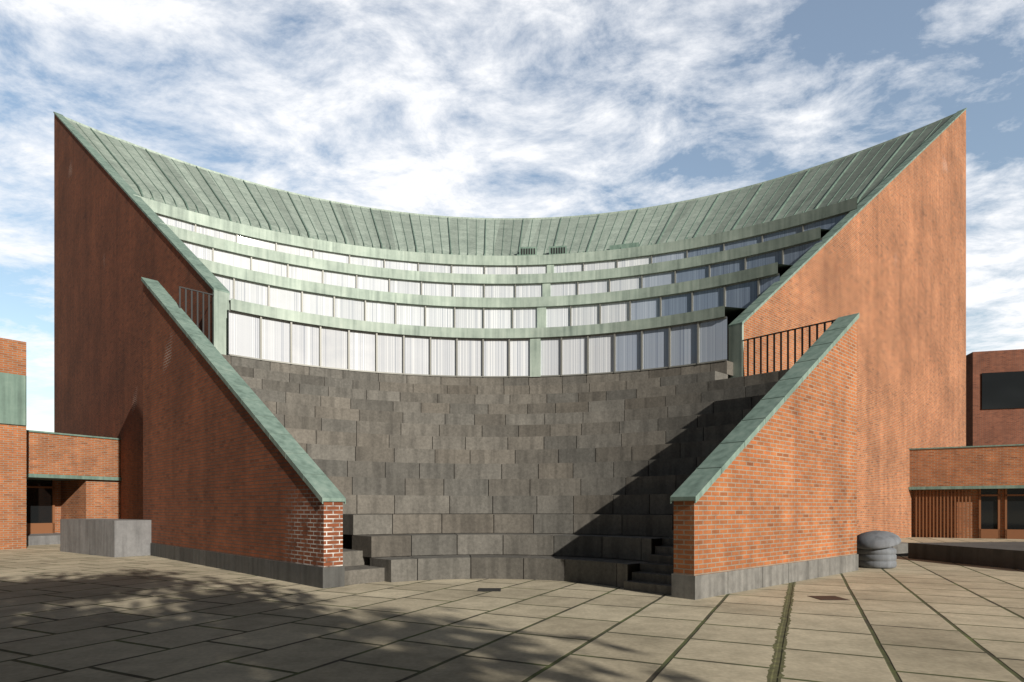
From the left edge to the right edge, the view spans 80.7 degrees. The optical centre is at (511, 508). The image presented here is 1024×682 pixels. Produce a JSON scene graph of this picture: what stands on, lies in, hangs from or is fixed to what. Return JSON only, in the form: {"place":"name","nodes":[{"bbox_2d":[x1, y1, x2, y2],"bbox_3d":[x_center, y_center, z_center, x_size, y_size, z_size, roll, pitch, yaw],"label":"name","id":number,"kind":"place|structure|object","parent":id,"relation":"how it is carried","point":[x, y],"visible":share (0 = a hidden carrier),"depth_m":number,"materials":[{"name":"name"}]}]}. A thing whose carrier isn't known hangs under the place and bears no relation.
{"place":"outdoors","nodes":[
{"label":"outdoors","id":0,"kind":"place"},
{"bbox_2d":[0,537,1023,681],"bbox_3d":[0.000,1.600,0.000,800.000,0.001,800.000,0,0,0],"label":"paved plaza","id":1,"kind":"structure","parent":0,"point":[70,617],"depth_m":8.03,"materials":[{"name":"beige stone"}]},
{"bbox_2d":[0,338,25,549],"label":"brick building","id":2,"kind":"structure","parent":1,"relation":"on","point":[12,474],"depth_m":23.66,"materials":[{"name":"brick"}]},
{"bbox_2d":[0,372,25,425],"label":"panel","id":3,"kind":"structure","parent":2,"relation":"attached to","point":[12,398],"depth_m":23.60,"materials":[{"name":"green metal"}]},
{"bbox_2d":[26,533,59,545],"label":"plinth","id":4,"kind":"structure","parent":1,"relation":"on","point":[43,539],"depth_m":26.69,"materials":[{"name":"concrete"}]},
{"bbox_2d":[26,432,119,532],"bbox_3d":[-27.808,-0.884,24.324,9.000,4.967,18.000,0,0,32],"label":"brick wing","id":5,"kind":"object","parent":1,"relation":"on","point":[54,454],"visible":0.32,"depth_m":28.57,"materials":[{"name":"orange brick"}]},
{"bbox_2d":[26,480,54,533],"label":"wood frames","id":6,"kind":"structure","parent":5,"relation":"in","point":[36,528],"depth_m":29.02,"materials":[{"name":"brown wood"}]},
{"bbox_2d":[26,480,51,522],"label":"window","id":7,"kind":"structure","parent":6,"relation":"in","point":[38,505],"depth_m":28.91,"materials":[{"name":"black glass"}]},
{"bbox_2d":[26,430,120,480],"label":"trim","id":8,"kind":"structure","parent":5,"relation":"on","point":[50,477],"depth_m":27.80,"materials":[{"name":"green metal"}]},
{"bbox_2d":[60,519,150,556],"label":"stone block","id":9,"kind":"structure","parent":1,"relation":"on","point":[116,537],"depth_m":20.41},
{"bbox_2d":[54,114,212,519],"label":"wall","id":10,"kind":"structure","parent":1,"relation":"on","point":[113,245],"depth_m":32.00,"materials":[{"name":"brick"}]},
{"bbox_2d":[53,111,229,294],"bbox_3d":[-21.234,-17.859,31.905,31.840,20.919,0.538,0,0,45],"label":"wall cap","id":11,"kind":"object","parent":10,"relation":"on","point":[204,272],"visible":0.98,"depth_m":26.21,"materials":[{"name":"green metal"}]},
{"bbox_2d":[143,283,342,566],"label":"brick wall","id":12,"kind":"structure","parent":1,"relation":"on","point":[220,474],"depth_m":16.53,"materials":[{"name":"brick"}]},
{"bbox_2d":[179,286,213,340],"bbox_3d":[-10.520,-5.755,20.151,0.040,3.069,1.130,0,0,45],"label":"railing","id":13,"kind":"object","parent":12,"relation":"attached to","point":[197,291],"visible":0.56,"depth_m":20.14,"materials":[{"name":"grey metal"}]},
{"bbox_2d":[141,277,345,503],"bbox_3d":[-8.272,-4.145,16.853,13.186,8.108,0.528,0,0,45],"label":"parapet cap","id":14,"kind":"object","parent":12,"relation":"on","point":[315,479],"visible":0.98,"depth_m":14.90,"materials":[{"name":"green metal"}]},
{"bbox_2d":[150,543,344,588],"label":"wall plinth","id":15,"kind":"structure","parent":1,"relation":"on","point":[320,577],"depth_m":14.17,"materials":[{"name":"grey concrete"}]},
{"bbox_2d":[343,548,383,584],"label":"steps","id":16,"kind":"structure","parent":1,"relation":"on","point":[359,569],"depth_m":13.13,"materials":[{"name":"stone"}]},
{"bbox_2d":[221,354,788,587],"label":"amphitheatre steps","id":17,"kind":"structure","parent":1,"relation":"on","point":[616,491],"depth_m":17.45,"materials":[{"name":"grey stone"}]},
{"bbox_2d":[213,290,229,354],"bbox_3d":[-10.001,-5.859,20.714,0.120,3.279,0.510,0,0,45],"label":"post","id":18,"kind":"object","parent":17,"relation":"on","point":[221,304],"visible":0.57,"depth_m":20.66,"materials":[{"name":"green metal"}]},
{"bbox_2d":[133,194,856,376],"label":"window spandrel bands","id":19,"kind":"object","parent":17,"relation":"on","point":[541,330],"depth_m":27.61,"materials":[{"name":"metal"}]},
{"bbox_2d":[156,211,849,377],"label":"window frames","id":20,"kind":"structure","parent":19,"relation":"attached to","point":[425,306],"depth_m":24.93,"materials":[{"name":"grey metal"}]},
{"bbox_2d":[158,213,847,375],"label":"window bands","id":21,"kind":"object","parent":20,"relation":"in","point":[243,335],"depth_m":25.31,"materials":[{"name":"white glass"}]},
{"bbox_2d":[729,324,743,377],"bbox_3d":[7.957,-5.385,21.389,0.120,2.329,0.510,0,0,-41],"label":"post","id":22,"kind":"object","parent":17,"relation":"on","point":[736,335],"visible":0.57,"depth_m":21.31,"materials":[{"name":"green metal"}]},
{"bbox_2d":[624,530,673,594],"bbox_3d":[5.383,-0.583,13.883,7.340,4.365,1.250,0,0,-41],"label":"side stair","id":23,"kind":"object","parent":1,"relation":"on","point":[654,573],"visible":0.12,"depth_m":11.91,"materials":[{"name":"stone"}]},
{"bbox_2d":[478,588,848,599],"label":"drain covers","id":24,"kind":"object","parent":1,"relation":"on","point":[815,597],"visible":1,"depth_m":10.91,"materials":[{"name":"grey metal"}]},
{"bbox_2d":[671,554,857,599],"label":"wall plinth","id":25,"kind":"structure","parent":1,"relation":"on","point":[696,587],"depth_m":11.98,"materials":[{"name":"grey concrete"}]},
{"bbox_2d":[674,321,856,575],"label":"brick wall","id":26,"kind":"structure","parent":1,"relation":"on","point":[782,489],"depth_m":13.11,"materials":[{"name":"brick"}]},
{"bbox_2d":[670,313,858,503],"bbox_3d":[5.930,-2.580,13.252,7.698,4.978,0.528,0,0,-41],"label":"parapet cap","id":27,"kind":"object","parent":26,"relation":"on","point":[702,478],"visible":1,"depth_m":12.44,"materials":[{"name":"green metal"}]},
{"bbox_2d":[744,110,965,537],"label":"wall","id":28,"kind":"structure","parent":1,"relation":"on","point":[887,263],"depth_m":32.17,"materials":[{"name":"brick"}]},
{"bbox_2d":[742,319,835,375],"bbox_3d":[9.154,-5.070,19.978,0.040,1.700,3.310,0,0,-41],"label":"railing","id":29,"kind":"object","parent":28,"relation":"attached to","point":[794,329],"visible":0.4,"depth_m":20.16,"materials":[{"name":"grey metal"}]},
{"bbox_2d":[728,108,966,327],"bbox_3d":[19.584,-17.079,31.587,31.058,21.261,0.538,0,0,-41],"label":"wall cap","id":30,"kind":"object","parent":28,"relation":"on","point":[744,316],"visible":0.99,"depth_m":26.82,"materials":[{"name":"green metal"}]},
{"bbox_2d":[857,531,900,568],"bbox_3d":[9.907,1.103,16.410,1.150,0.994,1.187,0,0,-35],"label":"litter bin","id":31,"kind":"object","parent":1,"relation":"on","point":[875,550],"visible":0.94,"depth_m":16.03,"materials":[{"name":"concrete"}]},
{"bbox_2d":[892,542,907,555],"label":"stone block","id":32,"kind":"structure","parent":1,"relation":"on","point":[901,548],"depth_m":20.32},
{"bbox_2d":[910,445,1023,538],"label":"brick building","id":33,"kind":"structure","parent":1,"relation":"on","point":[986,466],"depth_m":32.58,"materials":[{"name":"orange brick"}]},
{"bbox_2d":[909,444,1023,489],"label":"trim","id":34,"kind":"structure","parent":33,"relation":"attached to","point":[971,487],"depth_m":32.14,"materials":[{"name":"green metal"}]},
{"bbox_2d":[916,489,1023,538],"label":"wood frames","id":35,"kind":"structure","parent":33,"relation":"attached to","point":[995,533],"depth_m":32.53,"materials":[{"name":"brown wood"}]},
{"bbox_2d":[981,489,1023,537],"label":"wing glazing","id":36,"kind":"structure","parent":35,"relation":"in","point":[989,512],"depth_m":31.89,"materials":[{"name":"black glass"}]},
{"bbox_2d":[0,0,1023,431],"label":"sky","id":37,"kind":"structure","parent":0,"point":[454,108],"materials":[{"name":"blue"}]},
{"bbox_2d":[528,325,728,377],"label":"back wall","id":38,"kind":"structure","parent":0,"point":[727,346],"depth_m":51.15,"materials":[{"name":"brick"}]},
{"bbox_2d":[68,117,950,255],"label":"roof","id":39,"kind":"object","parent":38,"relation":"attached to","point":[461,226],"visible":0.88,"depth_m":41.74,"materials":[{"name":"green metal"}]},
{"bbox_2d":[76,120,941,255],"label":"roof seams","id":40,"kind":"object","parent":39,"relation":"attached to","point":[697,231],"visible":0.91,"depth_m":39.85,"materials":[{"name":"green metal"}]},
{"bbox_2d":[64,113,954,219],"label":"roof edge trim","id":41,"kind":"structure","parent":39,"relation":"on","point":[511,218],"depth_m":50.81,"materials":[{"name":"green metal"}]},
{"bbox_2d":[519,242,638,255],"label":"roof vents","id":42,"kind":"object","parent":39,"relation":"attached to","point":[627,245],"visible":0.31,"depth_m":37.98,"materials":[{"name":"metal"}]},
{"bbox_2d":[521,247,564,254],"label":"roof vent grilles","id":43,"kind":"object","parent":42,"relation":"attached to","point":[533,250],"visible":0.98,"depth_m":38.06,"materials":[{"name":"metal"}]},
{"bbox_2d":[908,542,1023,569],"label":"wall","id":44,"kind":"structure","parent":0,"point":[1009,555],"depth_m":17.45,"materials":[{"name":"concrete"}]},
{"bbox_2d":[966,349,1023,445],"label":"brick building","id":45,"kind":"structure","parent":0,"point":[994,426],"depth_m":51.66,"materials":[{"name":"brick"}]},
{"bbox_2d":[982,371,1023,408],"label":"block windows","id":46,"kind":"structure","parent":45,"relation":"attached to","point":[1002,390],"depth_m":51.35,"materials":[{"name":"black glass"}]}
]}

